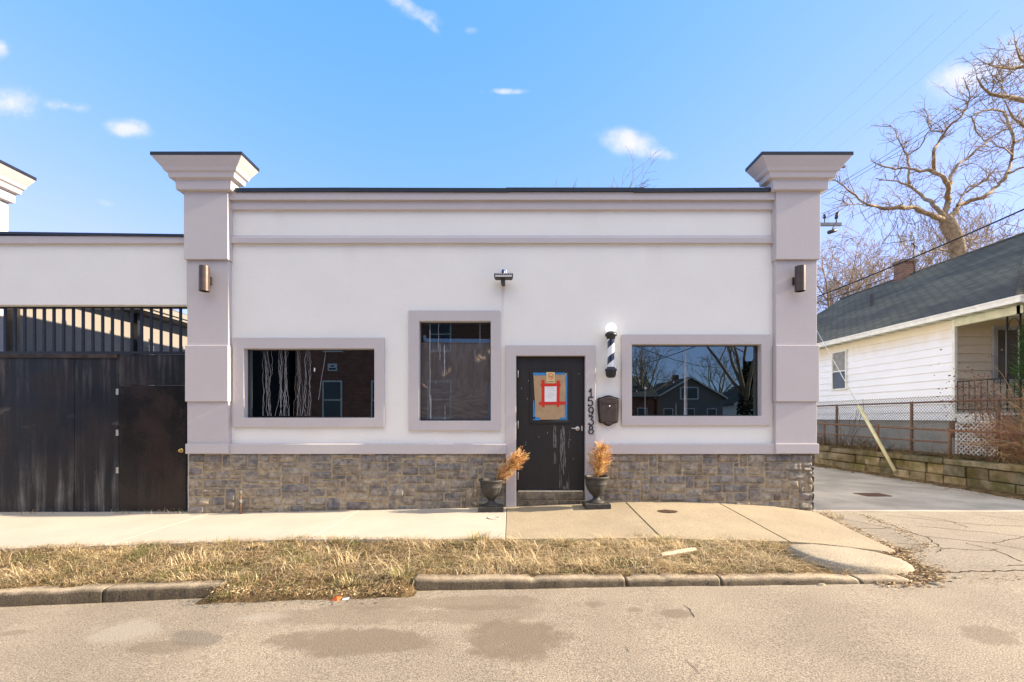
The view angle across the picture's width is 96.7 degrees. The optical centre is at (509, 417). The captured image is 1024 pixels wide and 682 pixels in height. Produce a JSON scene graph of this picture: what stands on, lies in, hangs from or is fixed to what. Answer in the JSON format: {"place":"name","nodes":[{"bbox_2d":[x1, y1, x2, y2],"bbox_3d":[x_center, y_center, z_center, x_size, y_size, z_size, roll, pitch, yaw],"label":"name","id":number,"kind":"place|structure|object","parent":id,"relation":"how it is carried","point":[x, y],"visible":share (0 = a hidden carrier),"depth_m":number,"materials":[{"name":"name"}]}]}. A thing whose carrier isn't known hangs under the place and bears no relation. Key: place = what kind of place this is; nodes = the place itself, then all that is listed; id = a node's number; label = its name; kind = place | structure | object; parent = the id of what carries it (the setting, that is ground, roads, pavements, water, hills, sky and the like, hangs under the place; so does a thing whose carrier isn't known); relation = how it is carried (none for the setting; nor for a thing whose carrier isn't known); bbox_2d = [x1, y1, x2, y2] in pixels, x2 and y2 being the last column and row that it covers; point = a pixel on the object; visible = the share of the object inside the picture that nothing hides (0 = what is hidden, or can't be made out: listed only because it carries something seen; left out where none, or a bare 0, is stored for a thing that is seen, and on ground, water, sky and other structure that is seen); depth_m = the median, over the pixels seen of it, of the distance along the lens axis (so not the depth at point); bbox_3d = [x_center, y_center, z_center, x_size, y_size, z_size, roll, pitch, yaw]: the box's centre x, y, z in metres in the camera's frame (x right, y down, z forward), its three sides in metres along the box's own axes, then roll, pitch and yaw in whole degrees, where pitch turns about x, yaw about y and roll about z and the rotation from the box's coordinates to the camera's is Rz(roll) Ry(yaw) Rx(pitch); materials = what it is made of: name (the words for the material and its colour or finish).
{"place":"outdoors","nodes":[
{"label":"outdoors","id":0,"kind":"place"},
{"bbox_2d":[74,476,187,511],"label":"courtyard paving","id":1,"kind":"structure","parent":0,"point":[144,511],"depth_m":7.20,"materials":[{"name":"concrete"}]},
{"bbox_2d":[0,307,186,511],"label":"metal gate","id":2,"kind":"structure","parent":1,"relation":"on","point":[92,430],"depth_m":7.12,"materials":[{"name":"black metal"}]},
{"bbox_2d":[116,385,186,510],"bbox_3d":[-5.613,0.484,7.107,1.087,1.962,0.086,0,0,0],"label":"gate door","id":3,"kind":"structure","parent":2,"relation":"in","point":[152,432],"depth_m":7.11,"materials":[{"name":"black metal"}]},
{"bbox_2d":[0,160,187,475],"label":"neighbour building","id":4,"kind":"structure","parent":1,"relation":"on","point":[14,181],"depth_m":8.59,"materials":[{"name":"white paint"}]},
{"bbox_2d":[0,231,186,306],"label":"gate wall","id":5,"kind":"structure","parent":4,"relation":"attached to","point":[56,269],"depth_m":7.00,"materials":[{"name":"white paint"}]},
{"bbox_2d":[0,507,505,551],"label":"sidewalk","id":6,"kind":"structure","parent":0,"point":[50,528],"depth_m":5.98,"materials":[{"name":"concrete"}]},
{"bbox_2d":[239,490,241,513],"bbox_3d":[-4.062,1.293,6.860,0.046,0.375,0.048,0,0,0],"label":"standpipe","id":7,"kind":"object","parent":6,"relation":"on","point":[240,499],"visible":0.89,"depth_m":6.85,"materials":[{"name":"grey metal"}]},
{"bbox_2d":[478,478,503,511],"bbox_3d":[-0.279,1.150,6.760,0.379,0.464,0.379,0,0,0],"label":"planter urn","id":8,"kind":"object","parent":6,"relation":"on","point":[491,488],"visible":0.98,"depth_m":6.64,"materials":[{"name":"stone"}]},
{"bbox_2d":[496,446,529,482],"bbox_3d":[0.033,0.698,6.740,0.537,0.566,0.336,0,0,0],"label":"dead shrub","id":9,"kind":"object","parent":8,"relation":"in","point":[512,463],"visible":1,"depth_m":6.72,"materials":[{"name":"orange plant"}]},
{"bbox_2d":[487,516,500,518],"bbox_3d":[-0.219,1.376,6.241,0.184,0.007,0.182,0,0,0],"label":"valve cover","id":10,"kind":"object","parent":6,"relation":"on","point":[493,517],"visible":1,"depth_m":6.25,"materials":[{"name":"concrete"}]},
{"bbox_2d":[150,151,853,513],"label":"barber shop","id":11,"kind":"structure","parent":6,"relation":"on","point":[366,349],"depth_m":7.00,"materials":[{"name":"white paint"}]},
{"bbox_2d":[199,265,212,292],"bbox_3d":[-4.566,-2.070,6.823,0.142,0.374,0.188,0,0,0],"label":"wall lamp","id":12,"kind":"object","parent":11,"relation":"attached to","point":[205,280],"visible":1,"depth_m":6.75,"materials":[{"name":"brown metal"}]},
{"bbox_2d":[233,338,384,426],"bbox_3d":[-3.077,-0.533,7.030,2.311,1.372,0.150,0,0,0],"label":"window","id":13,"kind":"structure","parent":11,"relation":"in","point":[278,382],"depth_m":7.07,"materials":[{"name":"glass"}]},
{"bbox_2d":[409,310,500,430],"bbox_3d":[-0.848,-0.714,7.047,1.406,1.842,0.184,0,0,0],"label":"window","id":14,"kind":"structure","parent":11,"relation":"in","point":[455,384],"depth_m":7.12,"materials":[{"name":"glass"}]},
{"bbox_2d":[494,269,512,285],"bbox_3d":[-0.095,-2.108,6.883,0.286,0.218,0.234,0,0,0],"label":"flood light","id":15,"kind":"object","parent":11,"relation":"attached to","point":[503,276],"visible":1,"depth_m":6.77,"materials":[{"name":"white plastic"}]},
{"bbox_2d":[516,356,584,491],"bbox_3d":[0.629,0.077,7.020,1.149,2.149,0.120,0,0,0],"label":"door","id":16,"kind":"structure","parent":11,"relation":"in","point":[556,447],"depth_m":7.03,"materials":[{"name":"black metal"}]},
{"bbox_2d":[533,373,566,419],"bbox_3d":[0.618,-0.321,7.013,0.525,0.734,0.006,0,0,0],"label":"cardboard cover","id":17,"kind":"object","parent":16,"relation":"attached to","point":[547,412],"visible":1,"depth_m":7.01,"materials":[{"name":"brown cardboard"}]},
{"bbox_2d":[546,372,554,382],"bbox_3d":[0.626,-0.609,7.008,0.130,0.172,0.004,0,0,0],"label":"no smoking sticker","id":18,"kind":"object","parent":17,"relation":"attached to","point":[550,377],"visible":1,"depth_m":7.01,"materials":[{"name":"beige paper"}]},
{"bbox_2d":[539,380,565,406],"bbox_3d":[0.656,-0.365,7.009,0.416,0.421,0.004,0,0,0],"label":"paper notice","id":19,"kind":"object","parent":17,"relation":"attached to","point":[551,395],"visible":1,"depth_m":7.01,"materials":[{"name":"white paper"}]},
{"bbox_2d":[588,388,593,433],"bbox_3d":[1.233,-0.092,6.940,0.098,0.703,0.015,0,0,0],"label":"house number","id":20,"kind":"object","parent":11,"relation":"attached to","point":[590,390],"visible":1,"depth_m":6.93,"materials":[{"name":"black metal"}]},
{"bbox_2d":[597,395,618,425],"bbox_3d":[1.503,-0.099,6.942,0.333,0.472,0.117,0,0,0],"label":"mailbox","id":21,"kind":"object","parent":11,"relation":"attached to","point":[608,409],"visible":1,"depth_m":6.89,"materials":[{"name":"black metal"}]},
{"bbox_2d":[602,404,615,421],"bbox_3d":[1.503,-0.064,6.895,0.215,0.265,0.010,0,0,0],"label":"door panel","id":22,"kind":"structure","parent":21,"relation":"in","point":[608,413],"depth_m":6.89,"materials":[{"name":"brown metal"}]},
{"bbox_2d":[605,323,616,377],"bbox_3d":[1.520,-1.006,6.885,0.180,0.829,0.230,0,0,0],"label":"barber pole","id":23,"kind":"object","parent":11,"relation":"attached to","point":[610,336],"visible":1,"depth_m":6.81,"materials":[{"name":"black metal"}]},
{"bbox_2d":[621,334,769,424],"bbox_3d":[2.844,-0.571,7.030,2.273,1.395,0.150,0,0,0],"label":"window","id":24,"kind":"structure","parent":11,"relation":"in","point":[667,379],"depth_m":7.07,"materials":[{"name":"glass"}]},
{"bbox_2d":[792,265,805,292],"bbox_3d":[4.335,-2.070,6.823,0.142,0.374,0.188,0,0,0],"label":"wall lamp","id":25,"kind":"object","parent":11,"relation":"attached to","point":[799,280],"visible":1,"depth_m":6.75,"materials":[{"name":"brown metal"}]},
{"bbox_2d":[0,508,866,604],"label":"dry grass","id":26,"kind":"structure","parent":0,"point":[729,554],"depth_m":4.56,"materials":[{"name":"beige plant"}]},
{"bbox_2d":[660,548,696,556],"bbox_3d":[1.705,1.366,4.601,0.444,0.055,0.051,0,0,-22],"label":"wood stick","id":27,"kind":"object","parent":26,"relation":"on","point":[674,552],"visible":0.95,"depth_m":4.58,"materials":[{"name":"beige wood"}]},
{"bbox_2d":[0,569,1023,681],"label":"road","id":28,"kind":"structure","parent":0,"point":[963,629],"depth_m":3.17,"materials":[{"name":"grey asphalt"}]},
{"bbox_2d":[0,583,114,606],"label":"kerb","id":29,"kind":"structure","parent":28,"relation":"on","point":[41,595],"depth_m":4.04,"materials":[{"name":"concrete"}]},
{"bbox_2d":[103,579,230,602],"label":"kerb","id":30,"kind":"structure","parent":28,"relation":"on","point":[142,591],"depth_m":4.04,"materials":[{"name":"concrete"}]},
{"bbox_2d":[330,596,349,600],"bbox_3d":[-1.452,1.540,3.870,0.167,0.040,0.056,0,0,4],"label":"litter scrap","id":31,"kind":"object","parent":28,"relation":"on","point":[336,598],"visible":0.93,"depth_m":3.87,"materials":[{"name":"paper"}]},
{"bbox_2d":[413,573,624,590],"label":"kerb","id":32,"kind":"structure","parent":28,"relation":"on","point":[427,582],"depth_m":4.04,"materials":[{"name":"concrete"}]},
{"bbox_2d":[623,573,719,586],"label":"kerb","id":33,"kind":"structure","parent":28,"relation":"on","point":[660,580],"depth_m":4.04,"materials":[{"name":"concrete"}]},
{"bbox_2d":[714,572,859,585],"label":"kerb","id":34,"kind":"structure","parent":28,"relation":"on","point":[764,578],"depth_m":4.05,"materials":[{"name":"concrete"}]},
{"bbox_2d":[849,574,910,583],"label":"kerb","id":35,"kind":"structure","parent":28,"relation":"on","point":[867,578],"depth_m":4.07,"materials":[{"name":"concrete"}]},
{"bbox_2d":[929,582,942,585],"bbox_3d":[3.752,1.464,4.005,0.110,0.028,0.068,0,0,0],"label":"stone","id":36,"kind":"object","parent":28,"relation":"on","point":[937,583],"visible":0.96,"depth_m":3.99,"materials":[{"name":"beige stone"}]},
{"bbox_2d":[912,570,1023,572],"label":"road crack","id":37,"kind":"object","parent":28,"relation":"on","point":[973,570],"visible":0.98,"depth_m":4.33,"materials":[{"name":"asphalt"}]},
{"bbox_2d":[0,0,1023,314],"label":"sky","id":38,"kind":"structure","parent":0,"point":[314,93],"materials":[{"name":"blue"}]},
{"bbox_2d":[312,511,941,579],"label":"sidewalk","id":39,"kind":"structure","parent":0,"point":[913,511],"depth_m":10.43,"materials":[{"name":"grey concrete"}]},
{"bbox_2d":[519,148,662,187],"bbox_3d":[3.678,-6.900,28.620,12.247,16.670,14.511,0,0,0],"label":"bare tree","id":40,"kind":"object","parent":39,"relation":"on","point":[632,173],"visible":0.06,"depth_m":24.11,"materials":[{"name":"brown plant"}]},
{"bbox_2d":[506,501,895,552],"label":"old sidewalk","id":41,"kind":"structure","parent":0,"point":[700,520],"depth_m":5.83,"materials":[{"name":"concrete"}]},
{"bbox_2d":[582,474,610,508],"bbox_3d":[1.274,1.097,6.720,0.379,0.464,0.379,0,0,0],"label":"planter urn","id":42,"kind":"object","parent":41,"relation":"on","point":[596,487],"visible":0.98,"depth_m":6.60,"materials":[{"name":"stone"}]},
{"bbox_2d":[587,440,612,476],"bbox_3d":[1.333,0.618,6.707,0.442,0.608,0.408,0,0,0],"label":"dead shrub","id":43,"kind":"object","parent":42,"relation":"on","point":[600,463],"visible":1,"depth_m":6.68,"materials":[{"name":"plant"}]},
{"bbox_2d":[657,509,676,512],"bbox_3d":[2.209,1.313,6.384,0.266,0.008,0.221,0,0,32],"label":"utility cover","id":44,"kind":"object","parent":41,"relation":"on","point":[668,511],"visible":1,"depth_m":6.36,"materials":[{"name":"metal"}]},
{"bbox_2d":[812,466,1023,511],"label":"alley","id":45,"kind":"structure","parent":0,"point":[835,490],"depth_m":8.29,"materials":[{"name":"concrete"}]},
{"bbox_2d":[854,493,890,496],"bbox_3d":[6.820,1.456,8.562,0.470,0.016,0.340,0,0,0],"label":"drain grate","id":46,"kind":"object","parent":45,"relation":"on","point":[873,494],"visible":1,"depth_m":8.55,"materials":[{"name":"metal"}]},
{"bbox_2d":[812,444,1023,493],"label":"retaining wall","id":47,"kind":"structure","parent":45,"relation":"on","point":[1008,478],"depth_m":10.08,"materials":[{"name":"beige stone"}]},
{"bbox_2d":[817,331,896,472],"bbox_3d":[9.405,-2.374,13.747,0.080,7.458,5.564,0,0,2],"label":"guy wire","id":48,"kind":"object","parent":47,"relation":"attached to","point":[880,444],"visible":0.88,"depth_m":11.64,"materials":[{"name":"yellow plastic"}]},
{"bbox_2d":[817,392,1023,462],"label":"chain link fence","id":49,"kind":"object","parent":47,"relation":"on","point":[996,399],"visible":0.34,"depth_m":10.58,"materials":[{"name":"metal"}]},
{"bbox_2d":[817,405,1023,464],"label":"dead vines","id":50,"kind":"object","parent":47,"relation":"on","point":[842,445],"visible":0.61,"depth_m":11.67,"materials":[{"name":"brown plant"}]},
{"bbox_2d":[817,422,1023,458],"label":"pipe railing","id":51,"kind":"object","parent":47,"relation":"on","point":[948,429],"visible":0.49,"depth_m":10.71,"materials":[{"name":"brown metal"}]},
{"bbox_2d":[814,463,1023,499],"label":"alley edge dirt","id":52,"kind":"structure","parent":45,"relation":"on","point":[995,493],"depth_m":9.62,"materials":[{"name":"soil"}]},
{"bbox_2d":[817,512,1023,569],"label":"driveway apron","id":53,"kind":"object","parent":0,"point":[950,556],"visible":0.53,"depth_m":5.69,"materials":[{"name":"grey concrete"}]},
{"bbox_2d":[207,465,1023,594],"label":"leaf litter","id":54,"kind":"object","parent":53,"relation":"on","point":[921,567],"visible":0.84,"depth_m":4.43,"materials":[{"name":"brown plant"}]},
{"bbox_2d":[786,544,914,574],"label":"ramp","id":55,"kind":"structure","parent":53,"relation":"on","point":[864,561],"depth_m":4.46,"materials":[{"name":"beige concrete"}]},
{"bbox_2d":[819,443,1023,463],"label":"yard","id":56,"kind":"structure","parent":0,"point":[931,453],"depth_m":10.92,"materials":[{"name":"soil"}]},
{"bbox_2d":[820,165,845,233],"bbox_3d":[14.417,-5.510,21.956,3.409,13.979,0.419,0,0,2],"label":"utility pole","id":57,"kind":"object","parent":56,"relation":"on","point":[834,224],"visible":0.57,"depth_m":21.82,"materials":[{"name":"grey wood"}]},
{"bbox_2d":[822,64,1023,193],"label":"overhead wire","id":58,"kind":"object","parent":57,"relation":"attached to","point":[932,125],"visible":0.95,"depth_m":15.54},
{"bbox_2d":[824,72,1023,195],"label":"overhead wire","id":59,"kind":"object","parent":57,"relation":"attached to","point":[932,130],"visible":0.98,"depth_m":15.63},
{"bbox_2d":[817,215,925,313],"bbox_3d":[23.763,-6.494,32.964,12.068,15.779,11.401,0,0,0],"label":"bare tree","id":60,"kind":"object","parent":56,"relation":"on","point":[830,282],"visible":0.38,"depth_m":32.69,"materials":[{"name":"brown plant"}]},
{"bbox_2d":[817,225,977,308],"bbox_3d":[27.268,-6.907,38.081,12.528,16.635,16.978,0,0,-32],"label":"bare tree","id":61,"kind":"object","parent":56,"relation":"on","point":[867,270],"visible":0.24,"depth_m":34.55,"materials":[{"name":"brown plant"}]},
{"bbox_2d":[817,215,989,308],"bbox_3d":[32.867,-7.999,41.866,11.737,18.810,14.574,0,0,0],"label":"bare tree","id":62,"kind":"object","parent":56,"relation":"on","point":[881,261],"visible":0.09,"depth_m":39.90,"materials":[{"name":"brown plant"}]},
{"bbox_2d":[817,232,1023,463],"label":"bungalow","id":63,"kind":"object","parent":56,"relation":"on","point":[889,339],"visible":0.72,"depth_m":12.05,"materials":[{"name":"white"}]},
{"bbox_2d":[831,349,847,390],"bbox_3d":[10.568,-1.500,14.580,0.085,1.260,0.660,0,0,0],"label":"side window","id":64,"kind":"structure","parent":63,"relation":"in","point":[840,357],"depth_m":14.57,"materials":[{"name":"white wood"}]},
{"bbox_2d":[817,272,900,302],"bbox_3d":[12.849,-4.840,18.049,0.025,0.605,4.371,0,0,-27],"label":"overhead wire","id":65,"kind":"object","parent":63,"relation":"attached to","point":[861,287],"visible":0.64,"depth_m":17.19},
{"bbox_2d":[817,209,1023,296],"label":"overhead wire","id":66,"kind":"object","parent":63,"relation":"attached to","point":[928,250],"visible":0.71,"depth_m":13.92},
{"bbox_2d":[991,326,1023,382],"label":"porch window","id":67,"kind":"structure","parent":63,"relation":"in","point":[998,338],"depth_m":10.79,"materials":[{"name":"grey wood"}]},
{"bbox_2d":[827,183,1014,294],"bbox_3d":[31.836,-8.196,35.101,13.017,19.162,12.076,0,0,21],"label":"bare tree","id":68,"kind":"object","parent":56,"relation":"on","point":[963,231],"visible":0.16,"depth_m":34.63,"materials":[{"name":"brown plant"}]},
{"bbox_2d":[821,74,1023,272],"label":"bare tree","id":69,"kind":"object","parent":56,"relation":"on","point":[949,226],"visible":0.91,"depth_m":23.77,"materials":[{"name":"brown plant"}]},
{"bbox_2d":[897,210,1022,268],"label":"bare tree","id":70,"kind":"object","parent":56,"relation":"on","point":[993,236],"visible":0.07,"depth_m":32.80,"materials":[{"name":"brown plant"}]},
{"bbox_2d":[917,349,1023,462],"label":"bare shrub","id":71,"kind":"object","parent":56,"relation":"on","point":[1018,450],"visible":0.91,"depth_m":8.92,"materials":[{"name":"brown plant"}]},
{"bbox_2d":[949,24,1023,153],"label":"bare tree","id":72,"kind":"object","parent":56,"relation":"on","point":[1010,97],"visible":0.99,"depth_m":15.92,"materials":[{"name":"brown plant"}]},
{"bbox_2d":[1004,317,1023,423],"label":"bush","id":73,"kind":"object","parent":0,"point":[1016,368],"visible":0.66,"depth_m":9.29,"materials":[{"name":"brown plant"}]}
]}

